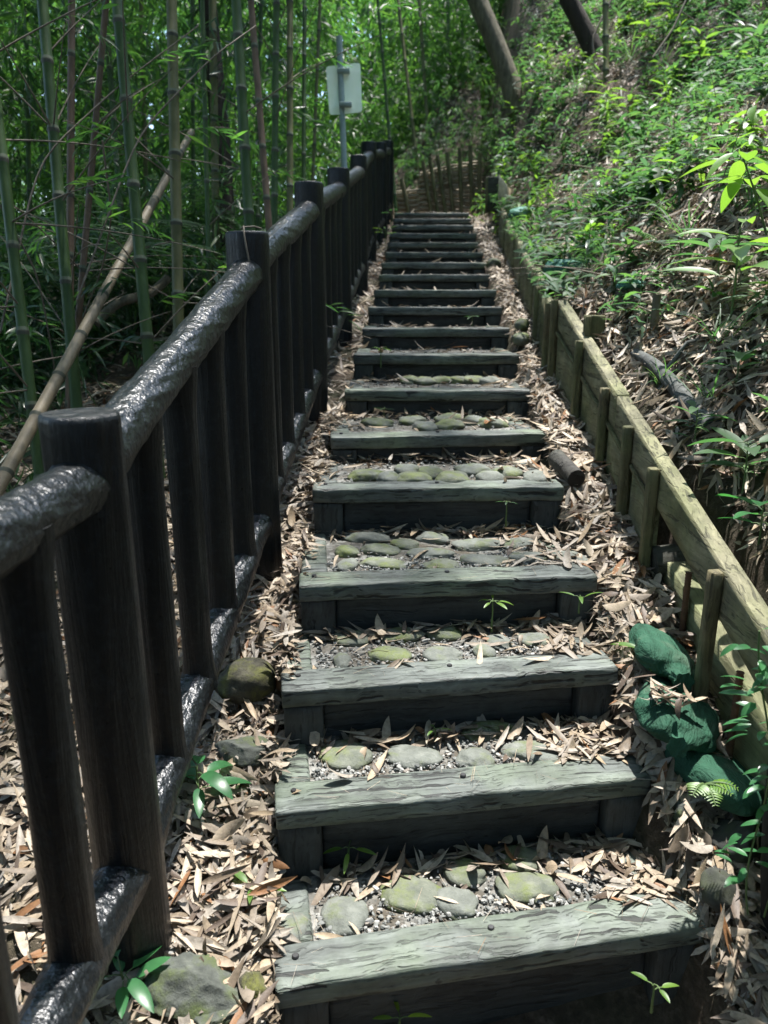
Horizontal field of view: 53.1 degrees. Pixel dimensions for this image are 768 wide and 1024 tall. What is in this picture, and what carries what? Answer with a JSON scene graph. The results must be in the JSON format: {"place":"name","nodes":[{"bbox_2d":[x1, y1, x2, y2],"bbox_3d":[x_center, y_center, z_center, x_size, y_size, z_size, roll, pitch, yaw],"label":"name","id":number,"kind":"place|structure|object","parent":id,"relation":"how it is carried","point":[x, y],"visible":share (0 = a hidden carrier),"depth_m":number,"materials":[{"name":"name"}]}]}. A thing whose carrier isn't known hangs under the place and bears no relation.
{"place":"outdoors","nodes":[
{"label":"outdoors","id":0,"kind":"place"},
{"bbox_2d":[0,0,767,1023],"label":"ground","id":1,"kind":"structure","parent":0,"point":[694,1000],"depth_m":3.30,"materials":[{"name":"soil"}]},
{"bbox_2d":[23,1,33,305],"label":"bamboo","id":2,"kind":"object","parent":1,"relation":"on","point":[28,147],"visible":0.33,"depth_m":6.98,"materials":[{"name":"plant"}]},
{"bbox_2d":[7,0,134,351],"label":"bamboo","id":3,"kind":"object","parent":1,"relation":"on","point":[109,68],"visible":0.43,"depth_m":5.98,"materials":[{"name":"green plant"}]},
{"bbox_2d":[0,222,192,317],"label":"palm","id":4,"kind":"object","parent":1,"relation":"on","point":[45,284],"visible":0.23,"depth_m":5.28,"materials":[{"name":"green plant"}]},
{"bbox_2d":[0,129,194,496],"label":"fallen bamboo","id":5,"kind":"object","parent":1,"relation":"on","point":[14,457],"visible":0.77,"depth_m":3.41,"materials":[{"name":"plant"}]},
{"bbox_2d":[0,0,209,407],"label":"bamboo","id":6,"kind":"object","parent":1,"relation":"on","point":[52,117],"visible":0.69,"depth_m":3.58,"materials":[{"name":"green plant"}]},
{"bbox_2d":[0,0,216,408],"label":"bamboo","id":7,"kind":"object","parent":1,"relation":"on","point":[71,56],"visible":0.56,"depth_m":3.88,"materials":[{"name":"plant"}]},
{"bbox_2d":[0,0,224,408],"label":"bamboo","id":8,"kind":"object","parent":1,"relation":"on","point":[82,267],"visible":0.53,"depth_m":3.74,"materials":[{"name":"plant"}]},
{"bbox_2d":[0,180,225,300],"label":"palm","id":9,"kind":"object","parent":1,"relation":"on","point":[26,266],"visible":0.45,"depth_m":4.87,"materials":[{"name":"green plant"}]},
{"bbox_2d":[0,0,226,477],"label":"bamboo","id":10,"kind":"object","parent":1,"relation":"on","point":[139,261],"visible":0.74,"depth_m":3.68,"materials":[{"name":"green plant"}]},
{"bbox_2d":[0,25,198,332],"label":"dry vine","id":11,"kind":"object","parent":10,"relation":"attached to","point":[34,184],"visible":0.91,"depth_m":3.51,"materials":[{"name":"plant"}]},
{"bbox_2d":[76,25,255,300],"bbox_3d":[-1.010,-1.693,3.615,0.066,1.342,1.216,10,19,32],"label":"dry vine","id":12,"kind":"object","parent":10,"relation":"attached to","point":[116,192],"visible":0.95,"depth_m":3.47,"materials":[{"name":"plant"}]},
{"bbox_2d":[0,0,247,478],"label":"bamboo","id":13,"kind":"object","parent":1,"relation":"on","point":[27,379],"visible":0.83,"depth_m":3.28,"materials":[{"name":"green plant"}]},
{"bbox_2d":[2,168,261,270],"bbox_3d":[-1.923,-2.286,6.007,2.004,0.799,2.278,0,16,0],"label":"palm","id":14,"kind":"object","parent":1,"relation":"on","point":[184,221],"visible":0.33,"depth_m":6.00,"materials":[{"name":"green plant"}]},
{"bbox_2d":[0,184,265,492],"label":"undergrowth","id":15,"kind":"object","parent":1,"relation":"on","point":[9,339],"visible":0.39,"depth_m":5.11,"materials":[{"name":"green plant"}]},
{"bbox_2d":[94,274,171,325],"bbox_3d":[-1.555,-1.313,4.750,0.059,0.310,0.557,14,21,39],"label":"fallen branch","id":16,"kind":"object","parent":15,"relation":"on","point":[161,284],"visible":0.8,"depth_m":4.70,"materials":[{"name":"wood"}]},
{"bbox_2d":[104,946,170,1018],"bbox_3d":[-0.554,1.051,1.684,0.202,0.171,0.188,5,17,17],"label":"seedling","id":17,"kind":"object","parent":1,"relation":"on","point":[137,989],"visible":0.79,"depth_m":1.63,"materials":[{"name":"green plant"}]},
{"bbox_2d":[0,0,334,370],"bbox_3d":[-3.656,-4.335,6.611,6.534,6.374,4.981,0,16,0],"label":"grove foliage","id":18,"kind":"object","parent":1,"relation":"on","point":[8,35],"visible":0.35,"depth_m":6.73,"materials":[{"name":"green plant"}]},
{"bbox_2d":[144,952,241,1019],"bbox_3d":[-0.410,1.064,1.707,0.240,0.123,0.150,2,16,8],"label":"rough slab","id":19,"kind":"object","parent":1,"relation":"on","point":[185,983],"depth_m":1.67,"materials":[{"name":"stone"}]},
{"bbox_2d":[19,0,371,338],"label":"bamboo","id":20,"kind":"object","parent":1,"relation":"on","point":[176,223],"visible":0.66,"depth_m":4.27,"materials":[{"name":"green plant"}]},
{"bbox_2d":[84,0,306,291],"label":"bamboo","id":21,"kind":"object","parent":1,"relation":"on","point":[206,154],"visible":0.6,"depth_m":5.19,"materials":[{"name":"green plant"}]},
{"bbox_2d":[0,140,393,1023],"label":"log railing","id":22,"kind":"object","parent":1,"relation":"on","point":[222,392],"visible":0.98,"depth_m":1.72,"materials":[{"name":"wood"}]},
{"bbox_2d":[209,0,219,286],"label":"bamboo","id":23,"kind":"object","parent":1,"relation":"on","point":[213,79],"visible":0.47,"depth_m":6.17,"materials":[{"name":"plant"}]},
{"bbox_2d":[198,0,235,275],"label":"tree","id":24,"kind":"object","parent":1,"relation":"on","point":[229,198],"visible":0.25,"depth_m":6.80,"materials":[{"name":"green plant"}]},
{"bbox_2d":[186,755,250,817],"bbox_3d":[-0.514,0.766,2.105,0.272,0.197,0.226,3,16,10],"label":"seedling","id":25,"kind":"object","parent":1,"relation":"on","point":[216,780],"visible":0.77,"depth_m":2.06,"materials":[{"name":"green plant"}]},
{"bbox_2d":[156,0,286,230],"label":"bamboo","id":26,"kind":"object","parent":1,"relation":"on","point":[260,123],"visible":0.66,"depth_m":5.18,"materials":[{"name":"plant"}]},
{"bbox_2d":[57,0,418,230],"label":"bamboo","id":27,"kind":"object","parent":1,"relation":"on","point":[244,150],"visible":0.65,"depth_m":4.57,"materials":[{"name":"green plant"}]},
{"bbox_2d":[215,735,271,766],"bbox_3d":[-0.404,0.707,2.254,0.155,0.094,0.137,-9,18,-27],"label":"rough rock","id":28,"kind":"object","parent":1,"relation":"on","point":[246,750],"visible":0.79,"depth_m":2.22,"materials":[{"name":"stone"}]},
{"bbox_2d":[217,657,275,705],"bbox_3d":[-0.443,0.542,2.459,0.195,0.151,0.160,-3,16,-11],"label":"boulder","id":29,"kind":"object","parent":1,"relation":"on","point":[252,679],"visible":0.82,"depth_m":2.40,"materials":[{"name":"stone"}]},
{"bbox_2d":[239,971,267,1003],"bbox_3d":[-0.289,1.055,1.710,0.066,0.076,0.063,10,19,32],"label":"rough rock","id":30,"kind":"object","parent":1,"relation":"on","point":[253,980],"visible":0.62,"depth_m":1.69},
{"bbox_2d":[0,0,507,279],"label":"foliage","id":31,"kind":"object","parent":1,"relation":"on","point":[366,123],"visible":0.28,"depth_m":13.66,"materials":[{"name":"green plant"}]},
{"bbox_2d":[255,0,262,230],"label":"bamboo","id":32,"kind":"object","parent":1,"relation":"on","point":[257,215],"visible":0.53,"depth_m":7.58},
{"bbox_2d":[271,0,318,225],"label":"bamboo","id":33,"kind":"object","parent":1,"relation":"on","point":[275,120],"visible":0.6,"depth_m":5.58,"materials":[{"name":"green plant"}]},
{"bbox_2d":[75,0,522,119],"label":"tree","id":34,"kind":"object","parent":1,"relation":"on","point":[502,61],"visible":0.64,"depth_m":10.41,"materials":[{"name":"brown plant"}]},
{"bbox_2d":[301,0,306,180],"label":"bamboo","id":35,"kind":"object","parent":1,"relation":"on","point":[303,152],"visible":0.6,"depth_m":6.99,"materials":[{"name":"plant"}]},
{"bbox_2d":[268,0,351,212],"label":"bamboo","id":36,"kind":"object","parent":1,"relation":"on","point":[289,134],"visible":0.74,"depth_m":5.98,"materials":[{"name":"green plant"}]},
{"bbox_2d":[311,0,321,180],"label":"bamboo","id":37,"kind":"object","parent":1,"relation":"on","point":[316,90],"visible":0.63,"depth_m":8.78,"materials":[{"name":"plant"}]},
{"bbox_2d":[326,35,361,167],"bbox_3d":[-0.383,-3.300,7.438,0.346,2.431,0.464,0,16,0],"label":"sign","id":38,"kind":"object","parent":1,"relation":"on","point":[344,90],"visible":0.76,"depth_m":7.36,"materials":[{"name":"metal"}]},
{"bbox_2d":[0,355,767,1023],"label":"leaf litter","id":39,"kind":"object","parent":1,"relation":"on","point":[602,535],"visible":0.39,"depth_m":2.16,"materials":[{"name":"plant"}]},
{"bbox_2d":[112,461,697,1007],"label":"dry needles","id":40,"kind":"object","parent":39,"relation":"on","point":[406,769],"visible":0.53,"depth_m":2.09,"materials":[{"name":"brown plant"}]},
{"bbox_2d":[548,449,584,486],"bbox_3d":[0.760,-0.185,3.211,0.077,0.117,0.229,-3,16,-11],"label":"short log","id":41,"kind":"object","parent":39,"relation":"on","point":[567,469],"visible":1,"depth_m":3.15,"materials":[{"name":"brown wood"}]},
{"bbox_2d":[0,0,767,819],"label":"bank litter","id":42,"kind":"object","parent":1,"relation":"on","point":[590,296],"visible":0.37,"depth_m":3.75,"materials":[{"name":"brown plant"}]},
{"bbox_2d":[376,0,397,212],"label":"bamboo","id":43,"kind":"object","parent":1,"relation":"on","point":[386,96],"visible":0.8,"depth_m":10.98,"materials":[{"name":"plant"}]},
{"bbox_2d":[397,0,419,188],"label":"bamboo","id":44,"kind":"object","parent":1,"relation":"on","point":[407,84],"visible":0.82,"depth_m":11.98,"materials":[{"name":"plant"}]},
{"bbox_2d":[392,225,472,233],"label":"timber step","id":45,"kind":"object","parent":1,"relation":"on","point":[428,229],"visible":0.55,"depth_m":9.36,"materials":[{"name":"grey wood"}]},
{"bbox_2d":[393,218,471,224],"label":"timber step","id":46,"kind":"object","parent":1,"relation":"on","point":[420,221],"visible":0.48,"depth_m":9.86,"materials":[{"name":"grey wood"}]},
{"bbox_2d":[387,242,478,258],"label":"timber step","id":47,"kind":"object","parent":1,"relation":"on","point":[433,246],"visible":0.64,"depth_m":8.38,"materials":[{"name":"grey wood"}]},
{"bbox_2d":[389,233,476,248],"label":"timber step","id":48,"kind":"object","parent":1,"relation":"on","point":[431,237],"visible":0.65,"depth_m":8.87,"materials":[{"name":"grey wood"}]},
{"bbox_2d":[381,262,485,274],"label":"timber step","id":49,"kind":"object","parent":1,"relation":"on","point":[414,268],"visible":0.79,"depth_m":7.34,"materials":[{"name":"grey wood"}]},
{"bbox_2d":[385,252,482,262],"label":"timber step","id":50,"kind":"object","parent":1,"relation":"on","point":[458,257],"visible":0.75,"depth_m":7.86,"materials":[{"name":"grey wood"}]},
{"bbox_2d":[379,274,489,289],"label":"timber step","id":51,"kind":"object","parent":1,"relation":"on","point":[443,281],"visible":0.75,"depth_m":6.84,"materials":[{"name":"grey wood"}]},
{"bbox_2d":[368,306,501,326],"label":"timber step","id":52,"kind":"object","parent":1,"relation":"on","point":[444,316],"visible":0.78,"depth_m":5.75,"materials":[{"name":"grey wood"}]},
{"bbox_2d":[374,290,496,306],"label":"timber step","id":53,"kind":"object","parent":1,"relation":"on","point":[436,298],"visible":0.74,"depth_m":6.28,"materials":[{"name":"grey wood"}]},
{"bbox_2d":[353,348,518,381],"bbox_3d":[0.315,-0.943,4.978,1.001,0.209,0.700,0,16,0],"label":"timber step","id":54,"kind":"object","parent":1,"relation":"on","point":[453,362],"visible":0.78,"depth_m":4.66,"materials":[{"name":"grey wood"}]},
{"bbox_2d":[362,325,509,349],"bbox_3d":[0.352,-1.241,5.523,0.999,0.190,0.667,0,16,0],"label":"timber step","id":55,"kind":"object","parent":1,"relation":"on","point":[404,338],"visible":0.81,"depth_m":5.22,"materials":[{"name":"grey wood"}]},
{"bbox_2d":[393,145,481,213],"bbox_3d":[0.757,-4.778,11.083,1.355,0.938,0.163,0,16,0],"label":"woven fence","id":56,"kind":"object","parent":1,"relation":"on","point":[429,181],"visible":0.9,"depth_m":11.09,"materials":[{"name":"brown wood"}]},
{"bbox_2d":[312,457,563,535],"bbox_3d":[0.204,-0.068,3.381,1.007,0.248,0.634,-1,16,-3],"label":"timber step","id":57,"kind":"object","parent":1,"relation":"on","point":[469,504],"visible":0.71,"depth_m":3.11,"materials":[{"name":"grey wood"}]},
{"bbox_2d":[345,379,530,421],"bbox_3d":[0.288,-0.647,4.444,1.001,0.194,0.644,0,16,0],"label":"timber step","id":58,"kind":"object","parent":1,"relation":"on","point":[443,398],"visible":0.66,"depth_m":4.15,"materials":[{"name":"grey wood"}]},
{"bbox_2d":[330,414,546,464],"bbox_3d":[0.227,-0.370,3.905,1.013,0.178,0.696,-2,16,-5],"label":"timber step","id":59,"kind":"object","parent":1,"relation":"on","point":[345,441],"visible":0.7,"depth_m":3.60,"materials":[{"name":"grey wood"}]},
{"bbox_2d":[299,527,597,635],"bbox_3d":[0.197,0.255,2.895,1.012,0.244,0.630,-1,16,-5],"label":"timber step","id":60,"kind":"object","parent":1,"relation":"on","point":[394,598],"visible":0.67,"depth_m":2.63,"materials":[{"name":"grey wood"}]},
{"bbox_2d":[451,538,501,551],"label":"cobblestone","id":61,"kind":"object","parent":60,"relation":"on","point":[474,544],"visible":0.91,"depth_m":2.92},
{"bbox_2d":[281,622,617,745],"bbox_3d":[0.182,0.550,2.509,1.025,0.248,0.429,-2,16,-8],"label":"timber step","id":62,"kind":"object","parent":1,"relation":"on","point":[409,695],"visible":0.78,"depth_m":2.34,"materials":[{"name":"grey wood"}]},
{"bbox_2d":[368,646,412,663],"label":"cobblestone","id":63,"kind":"object","parent":62,"relation":"on","point":[393,653],"visible":0.8,"depth_m":2.42,"materials":[{"name":"stone"}]},
{"bbox_2d":[421,646,463,661],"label":"cobblestone","id":64,"kind":"object","parent":62,"relation":"on","point":[435,653],"visible":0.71,"depth_m":2.42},
{"bbox_2d":[390,0,530,199],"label":"hill foliage","id":65,"kind":"object","parent":1,"relation":"on","point":[468,133],"visible":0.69,"depth_m":12.45,"materials":[{"name":"green plant"}]},
{"bbox_2d":[275,719,650,880],"bbox_3d":[0.202,0.822,2.248,1.028,0.268,0.377,-2,16,-8],"label":"timber step","id":66,"kind":"object","parent":1,"relation":"on","point":[573,798],"visible":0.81,"depth_m":2.10,"materials":[{"name":"grey wood"}]},
{"bbox_2d":[318,739,372,770],"bbox_3d":[-0.110,0.705,2.224,0.148,0.039,0.146,-14,21,-40],"label":"cobblestone","id":67,"kind":"object","parent":66,"relation":"on","point":[351,755],"visible":0.94,"depth_m":2.19,"materials":[{"name":"stone"}]},
{"bbox_2d":[386,744,442,769],"bbox_3d":[0.089,0.709,2.214,0.163,0.041,0.112,4,16,13],"label":"cobblestone","id":68,"kind":"object","parent":66,"relation":"on","point":[407,755],"visible":0.94,"depth_m":2.19,"materials":[{"name":"stone"}]},
{"bbox_2d":[455,747,494,767],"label":"cobblestone","id":69,"kind":"object","parent":66,"relation":"on","point":[471,756],"visible":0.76,"depth_m":2.18,"materials":[{"name":"stone"}]},
{"bbox_2d":[461,720,513,741],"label":"cobblestone","id":70,"kind":"object","parent":66,"relation":"on","point":[495,724],"visible":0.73,"depth_m":2.33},
{"bbox_2d":[500,741,561,761],"bbox_3d":[0.431,0.703,2.235,0.190,0.047,0.096,3,16,11],"label":"cobblestone","id":71,"kind":"object","parent":66,"relation":"on","point":[512,747],"visible":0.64,"depth_m":2.22,"materials":[{"name":"stone"}]},
{"bbox_2d":[274,835,705,1023],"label":"timber step","id":72,"kind":"object","parent":1,"relation":"on","point":[534,958],"visible":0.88,"depth_m":1.85,"materials":[{"name":"grey wood"}]},
{"bbox_2d":[276,912,307,945],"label":"cobblestone","id":73,"kind":"object","parent":72,"relation":"on","point":[288,921],"visible":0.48,"depth_m":1.86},
{"bbox_2d":[320,896,368,936],"bbox_3d":[-0.098,1.002,1.911,0.122,0.043,0.131,0,16,-1],"label":"cobblestone","id":74,"kind":"object","parent":72,"relation":"on","point":[338,914],"visible":0.95,"depth_m":1.89,"materials":[{"name":"stone"}]},
{"bbox_2d":[380,874,441,914],"bbox_3d":[0.072,0.986,1.977,0.169,0.043,0.129,1,16,5],"label":"cobblestone","id":75,"kind":"object","parent":72,"relation":"on","point":[402,893],"visible":0.9,"depth_m":1.96,"materials":[{"name":"stone"}]},
{"bbox_2d":[436,886,478,920],"bbox_3d":[0.185,0.992,1.950,0.111,0.043,0.104,3,16,12],"label":"cobblestone","id":76,"kind":"object","parent":72,"relation":"on","point":[467,900],"visible":0.93,"depth_m":1.93,"materials":[{"name":"stone"}]},
{"bbox_2d":[443,857,486,887],"bbox_3d":[0.216,0.964,2.051,0.120,0.045,0.103,3,16,10],"label":"cobblestone","id":77,"kind":"object","parent":72,"relation":"on","point":[459,874],"visible":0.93,"depth_m":2.03,"materials":[{"name":"stone"}]},
{"bbox_2d":[498,845,540,871],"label":"cobblestone","id":78,"kind":"object","parent":72,"relation":"on","point":[528,854],"visible":0.78,"depth_m":2.08,"materials":[{"name":"stone"}]},
{"bbox_2d":[494,872,559,903],"bbox_3d":[0.371,0.978,1.998,0.163,0.043,0.105,-1,16,-4],"label":"cobblestone","id":79,"kind":"object","parent":72,"relation":"on","point":[524,887],"visible":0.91,"depth_m":1.98,"materials":[{"name":"stone"}]},
{"bbox_2d":[520,253,535,316],"bbox_3d":[1.096,-1.695,5.849,0.048,0.572,0.787,1,16,3],"label":"edging board","id":80,"kind":"object","parent":1,"relation":"on","point":[526,287],"visible":0.34,"depth_m":5.76,"materials":[{"name":"brown wood"}]},
{"bbox_2d":[532,268,546,344],"bbox_3d":[1.027,-1.308,5.182,0.072,0.672,0.688,2,16,7],"label":"edging board","id":81,"kind":"object","parent":1,"relation":"on","point":[536,306],"visible":0.54,"depth_m":4.89,"materials":[{"name":"brown wood"}]},
{"bbox_2d":[539,294,557,373],"bbox_3d":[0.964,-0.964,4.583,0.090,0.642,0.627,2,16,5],"label":"wooden stake","id":82,"kind":"object","parent":1,"relation":"on","point":[544,325],"visible":0.29,"depth_m":4.33,"materials":[{"name":"brown wood"}]},
{"bbox_2d":[559,0,602,59],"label":"tree","id":83,"kind":"object","parent":1,"relation":"on","point":[583,28],"visible":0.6,"depth_m":9.14,"materials":[{"name":"brown plant"}]},
{"bbox_2d":[602,0,609,81],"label":"bamboo","id":84,"kind":"object","parent":1,"relation":"on","point":[605,36],"visible":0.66,"depth_m":8.37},
{"bbox_2d":[470,0,767,278],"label":"bank weeds","id":85,"kind":"object","parent":1,"relation":"on","point":[611,251],"visible":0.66,"depth_m":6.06,"materials":[{"name":"green plant"}]},
{"bbox_2d":[482,0,767,478],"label":"ground cover","id":86,"kind":"object","parent":1,"relation":"on","point":[702,74],"visible":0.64,"depth_m":6.30,"materials":[{"name":"green plant"}]},
{"bbox_2d":[491,0,767,401],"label":"bank grass","id":87,"kind":"structure","parent":1,"relation":"on","point":[689,220],"depth_m":4.67,"materials":[{"name":"green plant"}]},
{"bbox_2d":[494,0,767,315],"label":"dead stalks","id":88,"kind":"object","parent":1,"relation":"on","point":[609,276],"visible":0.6,"depth_m":4.98,"materials":[{"name":"plant"}]},
{"bbox_2d":[547,300,767,704],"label":"board retaining wall","id":89,"kind":"structure","parent":1,"relation":"on","point":[651,483],"depth_m":2.69,"materials":[{"name":"brown wood"}]},
{"bbox_2d":[650,544,685,576],"bbox_3d":[1.424,0.116,2.752,0.969,0.207,0.114,-2,16,-6],"label":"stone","id":90,"kind":"object","parent":1,"relation":"on","point":[662,556],"visible":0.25,"depth_m":2.68,"materials":[{"name":"grey stone"}]},
{"bbox_2d":[630,336,719,432],"bbox_3d":[1.245,-0.531,3.030,0.325,0.342,0.765,0,16,0],"label":"fallen log","id":91,"kind":"object","parent":1,"relation":"on","point":[676,388],"visible":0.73,"depth_m":3.01,"materials":[{"name":"wood"}]},
{"bbox_2d":[687,779,737,806],"bbox_3d":[0.789,0.669,1.844,0.134,0.030,0.088,0,16,0],"label":"fern","id":92,"kind":"object","parent":1,"relation":"on","point":[704,788],"visible":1,"depth_m":1.84,"materials":[{"name":"green plant"}]},
{"bbox_2d":[665,749,763,822],"bbox_3d":[0.912,0.723,2.087,0.225,0.137,0.433,-5,17,-18],"label":"sandbag","id":93,"kind":"object","parent":1,"relation":"on","point":[691,766],"visible":0.54,"depth_m":2.01,"materials":[{"name":"fabric"}]},
{"bbox_2d":[633,676,719,757],"bbox_3d":[0.827,0.583,2.170,0.235,0.139,0.357,6,17,20],"label":"sandbag","id":94,"kind":"object","parent":93,"relation":"on","point":[694,728],"visible":0.84,"depth_m":2.10,"materials":[{"name":"fabric"}]},
{"bbox_2d":[628,623,695,692],"bbox_3d":[0.856,0.441,2.347,0.192,0.136,0.383,1,16,4],"label":"sandbag","id":95,"kind":"object","parent":94,"relation":"on","point":[660,653],"visible":0.98,"depth_m":2.27,"materials":[{"name":"fabric"}]},
{"bbox_2d":[662,561,767,829],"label":"retaining beam","id":96,"kind":"structure","parent":1,"relation":"on","point":[750,751],"depth_m":2.22,"materials":[{"name":"wood"}]},
{"bbox_2d":[662,216,767,320],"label":"bank plant","id":97,"kind":"object","parent":1,"relation":"on","point":[739,257],"visible":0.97,"depth_m":3.06,"materials":[{"name":"green plant"}]},
{"bbox_2d":[666,228,767,281],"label":"bank plant","id":98,"kind":"object","parent":1,"relation":"on","point":[720,239],"visible":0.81,"depth_m":3.34,"materials":[{"name":"green plant"}]},
{"bbox_2d":[700,865,735,912],"bbox_3d":[0.826,0.931,1.902,0.087,0.086,0.115,2,16,8],"label":"dark stone","id":99,"kind":"object","parent":1,"relation":"on","point":[715,892],"visible":0.92,"depth_m":1.87,"materials":[{"name":"stone"}]},
{"bbox_2d":[680,147,767,235],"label":"leafy branch","id":100,"kind":"object","parent":1,"relation":"on","point":[737,172],"visible":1,"depth_m":2.77,"materials":[{"name":"green plant"}]},
{"bbox_2d":[688,427,767,493],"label":"bank plant","id":101,"kind":"object","parent":1,"relation":"on","point":[748,447],"visible":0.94,"depth_m":2.48,"materials":[{"name":"green plant"}]},
{"bbox_2d":[725,670,744,759],"bbox_3d":[0.955,0.583,2.102,0.022,0.320,0.021,0,16,0],"label":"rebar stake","id":102,"kind":"object","parent":1,"relation":"on","point":[734,713],"visible":0.65,"depth_m":2.08,"materials":[{"name":"metal"}]},
{"bbox_2d":[711,818,761,862],"bbox_3d":[0.907,0.839,1.985,0.146,0.112,0.130,-7,17,-22],"label":"dark stone","id":103,"kind":"object","parent":1,"relation":"on","point":[723,831],"visible":0.72,"depth_m":1.95,"materials":[{"name":"stone"}]},
{"bbox_2d":[761,764,767,939],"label":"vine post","id":104,"kind":"object","parent":1,"relation":"on","point":[764,876],"visible":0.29,"depth_m":1.80,"materials":[{"name":"brown wood"}]},
{"bbox_2d":[715,627,767,917],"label":"climbing vine","id":105,"kind":"object","parent":104,"relation":"attached to","point":[761,677],"visible":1,"depth_m":1.71,"materials":[{"name":"green plant"}]},
{"bbox_2d":[143,347,643,1021],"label":"gravel","id":106,"kind":"structure","parent":0,"point":[489,747],"depth_m":2.17,"materials":[{"name":"gravel"}]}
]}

